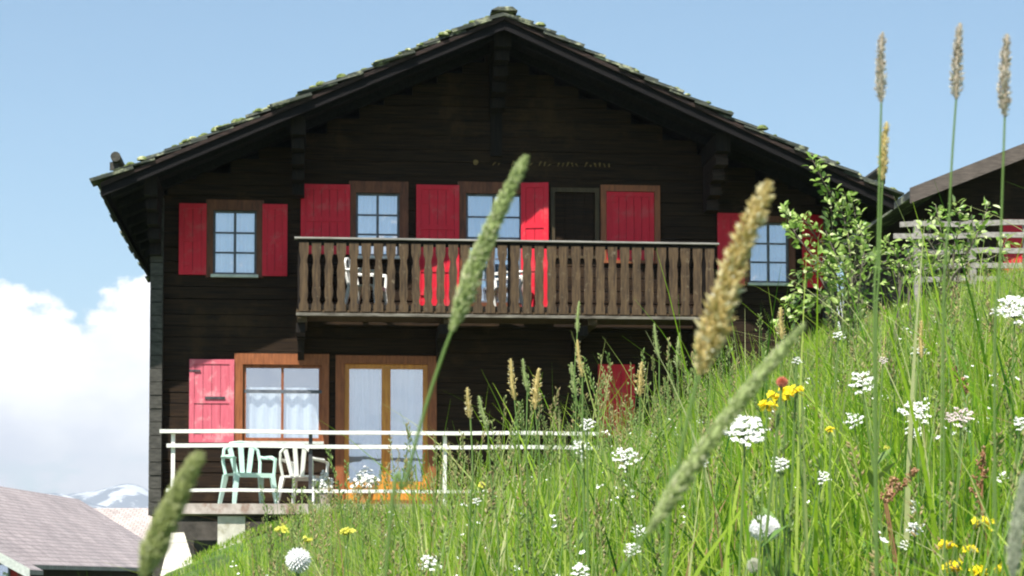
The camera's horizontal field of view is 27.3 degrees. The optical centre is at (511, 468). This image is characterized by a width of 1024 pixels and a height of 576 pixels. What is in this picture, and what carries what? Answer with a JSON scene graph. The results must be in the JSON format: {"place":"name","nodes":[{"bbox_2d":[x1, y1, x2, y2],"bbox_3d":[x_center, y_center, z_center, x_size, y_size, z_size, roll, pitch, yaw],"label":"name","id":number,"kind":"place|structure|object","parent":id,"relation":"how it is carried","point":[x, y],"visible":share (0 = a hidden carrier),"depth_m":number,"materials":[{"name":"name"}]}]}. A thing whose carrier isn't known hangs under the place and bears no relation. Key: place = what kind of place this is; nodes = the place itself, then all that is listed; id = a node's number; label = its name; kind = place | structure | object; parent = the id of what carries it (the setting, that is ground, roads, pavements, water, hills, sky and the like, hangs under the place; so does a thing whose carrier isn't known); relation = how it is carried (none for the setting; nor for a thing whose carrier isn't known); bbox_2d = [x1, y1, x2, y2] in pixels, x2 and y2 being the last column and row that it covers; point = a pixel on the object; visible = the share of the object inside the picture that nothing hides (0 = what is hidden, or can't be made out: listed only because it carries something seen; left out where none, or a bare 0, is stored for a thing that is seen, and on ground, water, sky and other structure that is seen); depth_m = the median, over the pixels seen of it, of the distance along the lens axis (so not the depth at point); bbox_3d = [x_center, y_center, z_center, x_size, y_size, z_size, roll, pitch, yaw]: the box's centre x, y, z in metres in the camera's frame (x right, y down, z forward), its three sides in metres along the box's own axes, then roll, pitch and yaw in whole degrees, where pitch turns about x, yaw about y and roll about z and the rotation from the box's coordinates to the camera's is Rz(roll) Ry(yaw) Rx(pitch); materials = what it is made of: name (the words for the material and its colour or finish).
{"place":"outdoors","nodes":[
{"label":"outdoors","id":0,"kind":"place"},
{"bbox_2d":[44,493,111,507],"bbox_3d":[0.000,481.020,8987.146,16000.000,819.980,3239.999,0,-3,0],"label":"mountain","id":1,"kind":"structure","parent":0,"point":[92,505],"depth_m":9010.69,"materials":[{"name":"white snow"}]},
{"bbox_2d":[66,483,147,507],"bbox_3d":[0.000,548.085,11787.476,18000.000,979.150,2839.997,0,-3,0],"label":"mountain","id":2,"kind":"structure","parent":0,"point":[128,495],"depth_m":11476.25,"materials":[{"name":"white snow"}]},
{"bbox_2d":[0,0,1023,493],"label":"sky","id":3,"kind":"structure","parent":0,"point":[83,82],"materials":[{"name":"blue"}]},
{"bbox_2d":[86,253,1023,575],"bbox_3d":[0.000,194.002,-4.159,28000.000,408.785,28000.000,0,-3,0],"label":"ground","id":4,"kind":"structure","parent":0,"point":[235,546],"depth_m":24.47,"materials":[{"name":"green plant"}]},
{"bbox_2d":[0,547,42,575],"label":"red cabin","id":5,"kind":"object","parent":4,"relation":"on","point":[11,564],"visible":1,"depth_m":60.02,"materials":[{"name":"paint"}]},
{"bbox_2d":[0,563,9,575],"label":"window","id":6,"kind":"structure","parent":5,"relation":"in","point":[4,570],"depth_m":60.02,"materials":[{"name":"grey paint"}]},
{"bbox_2d":[0,486,151,575],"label":"stone house","id":7,"kind":"structure","parent":4,"relation":"on","point":[51,535],"depth_m":81.01,"materials":[{"name":"stone"}]},
{"bbox_2d":[94,508,151,538],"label":"village house","id":8,"kind":"structure","parent":4,"relation":"on","point":[131,519],"depth_m":110.84,"materials":[{"name":"beige paint"}]},
{"bbox_2d":[138,450,204,575],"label":"grass seed head","id":9,"kind":"object","parent":4,"relation":"on","point":[154,546],"depth_m":0.70},
{"bbox_2d":[161,532,190,575],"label":"stair wall","id":10,"kind":"structure","parent":4,"relation":"on","point":[174,559],"depth_m":27.80,"materials":[{"name":"beige paint"}]},
{"bbox_2d":[274,523,288,575],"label":"yellow flower","id":11,"kind":"object","parent":4,"relation":"on","point":[282,528],"visible":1,"depth_m":3.00,"materials":[{"name":"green plant"}]},
{"bbox_2d":[285,547,310,575],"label":"dandelion clock","id":12,"kind":"object","parent":4,"relation":"on","point":[298,560],"visible":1,"depth_m":2.59,"materials":[{"name":"white plant"}]},
{"bbox_2d":[302,535,312,575],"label":"yellow flower","id":13,"kind":"object","parent":4,"relation":"on","point":[307,540],"visible":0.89,"depth_m":3.20,"materials":[{"name":"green plant"}]},
{"bbox_2d":[340,527,355,575],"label":"yellow flower","id":14,"kind":"object","parent":4,"relation":"on","point":[347,530],"visible":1,"depth_m":3.01,"materials":[{"name":"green plant"}]},
{"bbox_2d":[418,555,441,575],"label":"white umbel","id":15,"kind":"object","parent":4,"relation":"on","point":[430,565],"visible":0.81,"depth_m":2.73,"materials":[{"name":"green plant"}]},
{"bbox_2d":[383,154,528,575],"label":"grass seed head","id":16,"kind":"object","parent":4,"relation":"on","point":[471,277],"depth_m":0.95},
{"bbox_2d":[464,387,473,575],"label":"grass seed head","id":17,"kind":"object","parent":4,"relation":"on","point":[468,407],"depth_m":2.70,"materials":[{"name":"plant"}]},
{"bbox_2d":[467,498,480,575],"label":"white umbel","id":18,"kind":"object","parent":4,"relation":"on","point":[473,528],"visible":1,"depth_m":2.56,"materials":[{"name":"green plant"}]},
{"bbox_2d":[474,481,485,575],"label":"yellow flower","id":19,"kind":"object","parent":4,"relation":"on","point":[479,484],"visible":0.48,"depth_m":3.28,"materials":[{"name":"green plant"}]},
{"bbox_2d":[477,396,499,575],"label":"grass seed head","id":20,"kind":"object","parent":4,"relation":"on","point":[484,418],"depth_m":3.07},
{"bbox_2d":[89,6,903,575],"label":"chalet","id":21,"kind":"object","parent":4,"relation":"on","point":[247,234],"visible":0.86,"depth_m":32.94,"materials":[{"name":"brown wood"}]},
{"bbox_2d":[206,199,263,277],"bbox_3d":[-4.310,-3.566,32.849,0.889,1.218,0.260,0,-3,-5],"label":"window","id":22,"kind":"structure","parent":21,"relation":"in","point":[234,227],"depth_m":32.88,"materials":[{"name":"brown wood"}]},
{"bbox_2d":[218,441,278,503],"bbox_3d":[-3.969,0.062,31.738,0.768,0.999,0.666,2,-3,-29],"label":"plastic chair","id":23,"kind":"object","parent":21,"relation":"on","point":[236,475],"visible":0.81,"depth_m":31.77,"materials":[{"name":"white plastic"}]},
{"bbox_2d":[234,353,328,444],"bbox_3d":[-3.574,-1.076,32.786,1.461,1.410,0.260,0,-3,-5],"label":"window","id":24,"kind":"structure","parent":21,"relation":"in","point":[265,411],"depth_m":32.82,"materials":[{"name":"wood"}]},
{"bbox_2d":[277,443,328,503],"bbox_3d":[-3.146,0.096,31.786,0.672,0.936,0.636,-1,-3,20],"label":"plastic chair","id":25,"kind":"object","parent":21,"relation":"on","point":[293,468],"visible":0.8,"depth_m":31.60,"materials":[{"name":"white plastic"}]},
{"bbox_2d":[314,471,334,503],"bbox_3d":[-2.808,0.283,31.518,0.320,0.534,0.320,0,-3,-5],"label":"flower pot","id":26,"kind":"object","parent":21,"relation":"on","point":[321,480],"visible":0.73,"depth_m":31.43,"materials":[{"name":"concrete"}]},
{"bbox_2d":[348,465,379,502],"bbox_3d":[-2.218,0.252,31.582,0.492,0.602,0.498,0,-3,-5],"label":"flower pot","id":27,"kind":"object","parent":21,"relation":"on","point":[368,478],"visible":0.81,"depth_m":31.47,"materials":[{"name":"ceramic"}]},
{"bbox_2d":[344,258,387,304],"bbox_3d":[-2.250,-2.804,32.388,0.605,0.892,0.640,-1,-3,15],"label":"plastic chair","id":28,"kind":"object","parent":21,"relation":"on","point":[347,277],"visible":0.56,"depth_m":32.33,"materials":[{"name":"white plastic"}]},
{"bbox_2d":[349,181,408,258],"bbox_3d":[-2.088,-3.880,33.068,0.930,1.226,0.260,0,-3,-5],"label":"window","id":29,"kind":"structure","parent":21,"relation":"in","point":[378,209],"depth_m":33.09,"materials":[{"name":"brown wood"}]},
{"bbox_2d":[335,355,436,503],"bbox_3d":[-1.966,-0.577,32.944,1.573,2.361,0.185,0,-3,-5],"label":"terrace door","id":30,"kind":"structure","parent":21,"relation":"in","point":[365,384],"depth_m":32.97,"materials":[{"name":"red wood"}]},
{"bbox_2d":[458,181,529,306],"bbox_3d":[-0.291,-3.471,33.248,1.141,2.067,0.185,0,-3,-5],"label":"balcony door","id":31,"kind":"structure","parent":21,"relation":"in","point":[476,199],"depth_m":33.28,"materials":[{"name":"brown wood"}]},
{"bbox_2d":[493,270,522,305],"bbox_3d":[-0.037,-2.788,32.683,0.605,0.892,0.640,0,-3,5],"label":"plastic chair","id":32,"kind":"object","parent":21,"relation":"on","point":[520,289],"visible":0.36,"depth_m":32.45,"materials":[{"name":"white plastic"}]},
{"bbox_2d":[600,185,659,263],"bbox_3d":[1.867,-3.858,33.443,0.951,1.245,0.150,0,-3,-5],"label":"window frame","id":33,"kind":"structure","parent":21,"relation":"in","point":[603,188],"depth_m":33.39,"materials":[{"name":"red wood"}]},
{"bbox_2d":[744,216,795,285],"bbox_3d":[4.083,-3.455,33.609,0.848,1.122,0.260,0,-3,-5],"label":"window","id":34,"kind":"structure","parent":21,"relation":"in","point":[773,251],"depth_m":33.68,"materials":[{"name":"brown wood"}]},
{"bbox_2d":[507,358,524,575],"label":"grass seed head","id":35,"kind":"object","parent":4,"relation":"on","point":[513,387],"depth_m":3.45,"materials":[{"name":"plant"}]},
{"bbox_2d":[520,358,528,571],"bbox_3d":[0.020,0.155,3.216,0.014,0.648,0.012,1,-3,-22],"label":"grass seed head","id":36,"kind":"object","parent":4,"relation":"on","point":[525,381],"depth_m":3.23},
{"bbox_2d":[528,368,542,528],"bbox_3d":[0.042,0.136,3.809,0.028,0.637,0.025,0,-3,0],"label":"grass seed head","id":37,"kind":"object","parent":4,"relation":"on","point":[536,386],"depth_m":3.82,"materials":[{"name":"plant"}]},
{"bbox_2d":[568,362,581,562],"bbox_3d":[0.124,0.089,4.182,0.028,0.602,0.023,0,-3,0],"label":"grass seed head","id":38,"kind":"object","parent":4,"relation":"on","point":[571,368],"depth_m":4.19},
{"bbox_2d":[575,339,584,575],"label":"grass seed head","id":39,"kind":"object","parent":4,"relation":"on","point":[580,366],"depth_m":2.85,"materials":[{"name":"plant"}]},
{"bbox_2d":[570,565,589,575],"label":"white umbel","id":40,"kind":"object","parent":4,"relation":"on","point":[578,573],"visible":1,"depth_m":2.44,"materials":[{"name":"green plant"}]},
{"bbox_2d":[572,441,588,575],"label":"white umbel","id":41,"kind":"object","parent":4,"relation":"on","point":[579,539],"visible":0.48,"depth_m":3.25,"materials":[{"name":"green plant"}]},
{"bbox_2d":[574,301,588,516],"bbox_3d":[0.136,0.030,4.114,0.029,0.718,0.014,0,-3,0],"label":"grass seed head","id":42,"kind":"object","parent":4,"relation":"on","point":[577,318],"depth_m":4.13},
{"bbox_2d":[580,418,594,575],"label":"white umbel","id":43,"kind":"object","parent":4,"relation":"on","point":[586,426],"visible":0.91,"depth_m":2.96,"materials":[{"name":"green plant"}]},
{"bbox_2d":[230,328,1018,575],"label":"tiny blossoms","id":44,"kind":"object","parent":4,"relation":"on","point":[583,551],"visible":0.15,"depth_m":3.72,"materials":[{"name":"white plant"}]},
{"bbox_2d":[613,447,642,575],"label":"white umbel","id":45,"kind":"object","parent":4,"relation":"on","point":[624,461],"visible":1,"depth_m":2.67,"materials":[{"name":"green plant"}]},
{"bbox_2d":[236,252,1023,575],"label":"flowering grass stalks","id":46,"kind":"object","parent":4,"relation":"on","point":[444,530],"visible":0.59,"depth_m":3.75,"materials":[{"name":"green plant"}]},
{"bbox_2d":[623,543,640,575],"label":"white umbel","id":47,"kind":"object","parent":4,"relation":"on","point":[629,551],"visible":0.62,"depth_m":2.38,"materials":[{"name":"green plant"}]},
{"bbox_2d":[631,525,645,550],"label":"white umbel","id":48,"kind":"object","parent":4,"relation":"on","point":[638,533],"visible":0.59,"depth_m":3.19,"materials":[{"name":"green plant"}]},
{"bbox_2d":[634,361,646,573],"bbox_3d":[0.219,0.115,3.589,0.024,0.596,0.019,2,-4,-38],"label":"grass seed head","id":49,"kind":"object","parent":4,"relation":"on","point":[640,383],"depth_m":3.60,"materials":[{"name":"plant"}]},
{"bbox_2d":[652,323,671,573],"bbox_3d":[0.282,0.036,3.964,0.036,0.623,0.014,0,-3,0],"label":"grass seed head","id":50,"kind":"object","parent":4,"relation":"on","point":[656,341],"depth_m":3.97},
{"bbox_2d":[315,181,1023,575],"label":"tall grass","id":51,"kind":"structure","parent":4,"relation":"on","point":[739,467],"depth_m":3.72,"materials":[{"name":"green plant"}]},
{"bbox_2d":[673,333,683,460],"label":"grass seed head","id":52,"kind":"object","parent":4,"relation":"on","point":[677,350],"depth_m":4.34},
{"bbox_2d":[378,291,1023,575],"bbox_3d":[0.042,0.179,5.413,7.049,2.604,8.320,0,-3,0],"label":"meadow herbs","id":53,"kind":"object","parent":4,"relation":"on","point":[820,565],"visible":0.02,"depth_m":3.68,"materials":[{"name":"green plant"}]},
{"bbox_2d":[617,321,805,575],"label":"grass seed head","id":54,"kind":"object","parent":4,"relation":"on","point":[680,481],"depth_m":0.82},
{"bbox_2d":[691,459,734,575],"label":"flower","id":55,"kind":"object","parent":4,"relation":"on","point":[702,573],"visible":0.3,"depth_m":2.85,"materials":[{"name":"green plant"}]},
{"bbox_2d":[663,179,774,575],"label":"grass seed head","id":56,"kind":"object","parent":4,"relation":"on","point":[712,336],"depth_m":0.88,"materials":[{"name":"plant"}]},
{"bbox_2d":[724,414,769,575],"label":"white umbel","id":57,"kind":"object","parent":4,"relation":"on","point":[743,437],"visible":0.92,"depth_m":2.20,"materials":[{"name":"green plant"}]},
{"bbox_2d":[747,557,760,575],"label":"dandelion clock","id":58,"kind":"object","parent":4,"relation":"on","point":[754,561],"visible":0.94,"depth_m":2.19,"materials":[{"name":"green plant"}]},
{"bbox_2d":[750,515,780,575],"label":"dandelion clock","id":59,"kind":"object","parent":4,"relation":"on","point":[755,527],"visible":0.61,"depth_m":2.29,"materials":[{"name":"white plant"}]},
{"bbox_2d":[757,397,787,575],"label":"yellow flower","id":60,"kind":"object","parent":4,"relation":"on","point":[763,403],"visible":0.99,"depth_m":2.20,"materials":[{"name":"green plant"}]},
{"bbox_2d":[761,376,787,575],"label":"flower","id":61,"kind":"object","parent":4,"relation":"on","point":[781,382],"visible":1,"depth_m":2.20,"materials":[{"name":"green plant"}]},
{"bbox_2d":[763,390,786,575],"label":"yellow flower","id":62,"kind":"object","parent":4,"relation":"on","point":[772,394],"visible":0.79,"depth_m":2.34,"materials":[{"name":"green plant"}]},
{"bbox_2d":[771,457,788,575],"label":"white umbel","id":63,"kind":"object","parent":4,"relation":"on","point":[780,467],"visible":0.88,"depth_m":2.26,"materials":[{"name":"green plant"}]},
{"bbox_2d":[767,386,793,575],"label":"yellow flower","id":64,"kind":"object","parent":4,"relation":"on","point":[788,396],"visible":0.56,"depth_m":2.38,"materials":[{"name":"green plant"}]},
{"bbox_2d":[776,307,788,499],"bbox_3d":[0.434,0.036,3.374,0.021,0.592,0.016,0,-3,0],"label":"grass seed head","id":65,"kind":"object","parent":4,"relation":"on","point":[780,326],"depth_m":3.38,"materials":[{"name":"plant"}]},
{"bbox_2d":[788,357,801,575],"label":"flower","id":66,"kind":"object","parent":4,"relation":"on","point":[796,362],"visible":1,"depth_m":2.27,"materials":[{"name":"green plant"}]},
{"bbox_2d":[785,384,807,575],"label":"yellow flower","id":67,"kind":"object","parent":4,"relation":"on","point":[796,390],"visible":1,"depth_m":2.26,"materials":[{"name":"green plant"}]},
{"bbox_2d":[807,471,831,573],"bbox_3d":[0.357,0.181,2.548,0.056,0.360,0.077,1,-3,-19],"label":"white umbel","id":68,"kind":"object","parent":4,"relation":"on","point":[821,479],"visible":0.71,"depth_m":2.55,"materials":[{"name":"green plant"}]},
{"bbox_2d":[818,384,826,508],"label":"grass seed head","id":69,"kind":"object","parent":4,"relation":"on","point":[822,426],"depth_m":3.75},
{"bbox_2d":[808,331,848,572],"bbox_3d":[0.457,0.058,3.079,0.078,0.520,0.036,-1,-3,17],"label":"white umbel","id":70,"kind":"object","parent":4,"relation":"on","point":[838,338],"visible":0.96,"depth_m":3.09,"materials":[{"name":"green plant"}]},
{"bbox_2d":[826,426,834,575],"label":"yellow flower","id":71,"kind":"object","parent":4,"relation":"on","point":[830,541],"visible":1,"depth_m":2.16,"materials":[{"name":"green plant"}]},
{"bbox_2d":[770,152,893,370],"bbox_3d":[2.939,-1.860,19.147,1.150,2.027,0.954,0,-3,0],"label":"apple sapling","id":72,"kind":"object","parent":4,"relation":"on","point":[832,264],"visible":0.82,"depth_m":19.12,"materials":[{"name":"green plant"}]},
{"bbox_2d":[848,371,887,575],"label":"white umbel","id":73,"kind":"object","parent":4,"relation":"on","point":[860,385],"visible":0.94,"depth_m":2.49,"materials":[{"name":"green plant"}]},
{"bbox_2d":[843,413,893,551],"bbox_3d":[0.516,0.102,3.062,0.046,0.371,0.080,3,-4,-44],"label":"white umbel","id":74,"kind":"object","parent":4,"relation":"on","point":[854,427],"visible":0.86,"depth_m":3.08,"materials":[{"name":"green plant"}]},
{"bbox_2d":[873,31,887,575],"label":"grass seed head","id":75,"kind":"object","parent":4,"relation":"on","point":[880,69],"depth_m":1.36},
{"bbox_2d":[867,357,894,565],"bbox_3d":[0.488,0.078,2.796,0.044,0.454,0.072,0,-3,0],"label":"white umbel","id":76,"kind":"object","parent":4,"relation":"on","point":[886,469],"visible":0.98,"depth_m":2.81,"materials":[{"name":"green plant"}]},
{"bbox_2d":[876,121,890,575],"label":"grass seed head","id":77,"kind":"object","parent":4,"relation":"on","point":[884,153],"depth_m":1.61,"materials":[{"name":"plant"}]},
{"bbox_2d":[880,476,895,572],"bbox_3d":[0.494,0.150,2.706,0.045,0.283,0.017,0,-3,0],"label":"sorrel plant","id":78,"kind":"object","parent":4,"relation":"on","point":[892,483],"visible":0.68,"depth_m":2.71,"materials":[{"name":"brown plant"}]},
{"bbox_2d":[884,467,918,575],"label":"sorrel plant","id":79,"kind":"object","parent":4,"relation":"on","point":[897,485],"visible":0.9,"depth_m":2.40,"materials":[{"name":"plant"}]},
{"bbox_2d":[883,445,919,572],"bbox_3d":[0.577,0.118,3.149,0.081,0.307,0.022,-1,-3,18],"label":"yellow flower","id":80,"kind":"object","parent":4,"relation":"on","point":[887,447],"visible":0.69,"depth_m":3.15,"materials":[{"name":"green plant"}]},
{"bbox_2d":[861,233,943,354],"bbox_3d":[2.633,-1.019,14.077,0.538,1.123,0.343,1,-3,-23],"label":"leafy bush","id":81,"kind":"object","parent":4,"relation":"on","point":[909,255],"visible":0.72,"depth_m":14.08,"materials":[{"name":"green plant"}]},
{"bbox_2d":[899,540,908,575],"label":"white umbel","id":82,"kind":"object","parent":4,"relation":"on","point":[903,546],"visible":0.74,"depth_m":2.61,"materials":[{"name":"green plant"}]},
{"bbox_2d":[901,500,915,565],"bbox_3d":[0.574,0.161,3.123,0.058,0.232,0.054,-2,-4,38],"label":"white umbel","id":83,"kind":"object","parent":4,"relation":"on","point":[913,509],"visible":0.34,"depth_m":3.13,"materials":[{"name":"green plant"}]},
{"bbox_2d":[890,349,929,568],"bbox_3d":[0.557,0.051,3.017,0.065,0.457,0.061,-3,-4,42],"label":"white umbel","id":84,"kind":"object","parent":4,"relation":"on","point":[915,394],"visible":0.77,"depth_m":3.03,"materials":[{"name":"green plant"}]},
{"bbox_2d":[895,401,930,556],"bbox_3d":[0.518,0.102,2.771,0.054,0.388,0.084,-2,-4,32],"label":"white umbel","id":85,"kind":"object","parent":4,"relation":"on","point":[916,408],"visible":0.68,"depth_m":2.78,"materials":[{"name":"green plant"}]},
{"bbox_2d":[905,522,924,575],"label":"white umbel","id":86,"kind":"object","parent":4,"relation":"on","point":[914,541],"visible":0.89,"depth_m":2.32,"materials":[{"name":"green plant"}]},
{"bbox_2d":[905,427,926,559],"bbox_3d":[0.549,0.108,2.832,0.035,0.335,0.081,2,-4,-35],"label":"white umbel","id":87,"kind":"object","parent":4,"relation":"on","point":[914,434],"visible":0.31,"depth_m":2.84,"materials":[{"name":"green plant"}]},
{"bbox_2d":[917,320,924,537],"bbox_3d":[0.583,0.029,3.002,0.013,0.483,0.014,-1,-3,24],"label":"grass seed head","id":88,"kind":"object","parent":4,"relation":"on","point":[921,347],"depth_m":3.01,"materials":[{"name":"plant"}]},
{"bbox_2d":[838,143,1023,327],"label":"neighbour chalet","id":89,"kind":"object","parent":4,"relation":"on","point":[975,184],"visible":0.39,"depth_m":40.38,"materials":[{"name":"brown wood"}]},
{"bbox_2d":[930,412,957,574],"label":"white umbel","id":90,"kind":"object","parent":4,"relation":"on","point":[950,420],"visible":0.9,"depth_m":2.60,"materials":[{"name":"green plant"}]},
{"bbox_2d":[938,539,957,575],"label":"yellow flower","id":91,"kind":"object","parent":4,"relation":"on","point":[940,545],"visible":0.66,"depth_m":2.19,"materials":[{"name":"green plant"}]},
{"bbox_2d":[942,558,962,575],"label":"yellow flower","id":92,"kind":"object","parent":4,"relation":"on","point":[952,568],"visible":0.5,"depth_m":2.32,"materials":[{"name":"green plant"}]},
{"bbox_2d":[886,194,1019,344],"bbox_3d":[3.400,-1.473,16.140,0.901,1.298,0.700,-2,-4,32],"label":"leafy bush","id":93,"kind":"object","parent":4,"relation":"on","point":[973,241],"visible":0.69,"depth_m":16.11,"materials":[{"name":"green plant"}]},
{"bbox_2d":[942,23,965,575],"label":"grass seed head","id":94,"kind":"object","parent":4,"relation":"on","point":[956,79],"depth_m":1.36},
{"bbox_2d":[893,219,1023,307],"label":"plank fence","id":95,"kind":"object","parent":4,"relation":"on","point":[914,223],"visible":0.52,"depth_m":26.64,"materials":[{"name":"grey wood"}]},
{"bbox_2d":[952,366,968,524],"bbox_3d":[0.636,0.056,3.020,0.041,0.407,0.014,0,-3,0],"label":"sorrel plant","id":96,"kind":"object","parent":4,"relation":"on","point":[964,386],"visible":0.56,"depth_m":3.03,"materials":[{"name":"plant"}]},
{"bbox_2d":[950,407,973,575],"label":"white umbel","id":97,"kind":"object","parent":4,"relation":"on","point":[960,424],"visible":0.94,"depth_m":2.40,"materials":[{"name":"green plant"}]},
{"bbox_2d":[962,545,978,575],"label":"yellow flower","id":98,"kind":"object","parent":4,"relation":"on","point":[968,546],"visible":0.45,"depth_m":2.24,"materials":[{"name":"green plant"}]},
{"bbox_2d":[968,564,987,575],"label":"yellow flower","id":99,"kind":"object","parent":4,"relation":"on","point":[975,571],"visible":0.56,"depth_m":2.16,"materials":[{"name":"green plant"}]},
{"bbox_2d":[968,445,988,564],"bbox_3d":[0.568,0.119,2.527,0.043,0.296,0.018,0,-3,0],"label":"sorrel plant","id":100,"kind":"object","parent":4,"relation":"on","point":[984,472],"visible":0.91,"depth_m":2.53,"materials":[{"name":"brown plant"}]},
{"bbox_2d":[971,516,993,572],"bbox_3d":[0.532,0.170,2.345,0.079,0.235,0.024,-2,-3,30],"label":"yellow flower","id":101,"kind":"object","parent":4,"relation":"on","point":[974,521],"visible":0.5,"depth_m":2.35,"materials":[{"name":"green plant"}]},
{"bbox_2d":[989,307,1011,575],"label":"white umbel","id":102,"kind":"object","parent":4,"relation":"on","point":[1000,445],"visible":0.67,"depth_m":2.50,"materials":[{"name":"green plant"}]},
{"bbox_2d":[993,33,1011,575],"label":"grass seed head","id":103,"kind":"object","parent":4,"relation":"on","point":[1004,75],"depth_m":1.31},
{"bbox_2d":[997,295,1023,517],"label":"white umbel","id":104,"kind":"object","parent":4,"relation":"on","point":[1015,313],"visible":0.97,"depth_m":2.91,"materials":[{"name":"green plant"}]},
{"bbox_2d":[1001,417,1023,575],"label":"white umbel","id":105,"kind":"object","parent":4,"relation":"on","point":[1020,423],"visible":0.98,"depth_m":2.21,"materials":[{"name":"green plant"}]},
{"bbox_2d":[1005,472,1023,575],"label":"grass seed head","id":106,"kind":"object","parent":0,"point":[1014,548],"depth_m":0.85}
]}

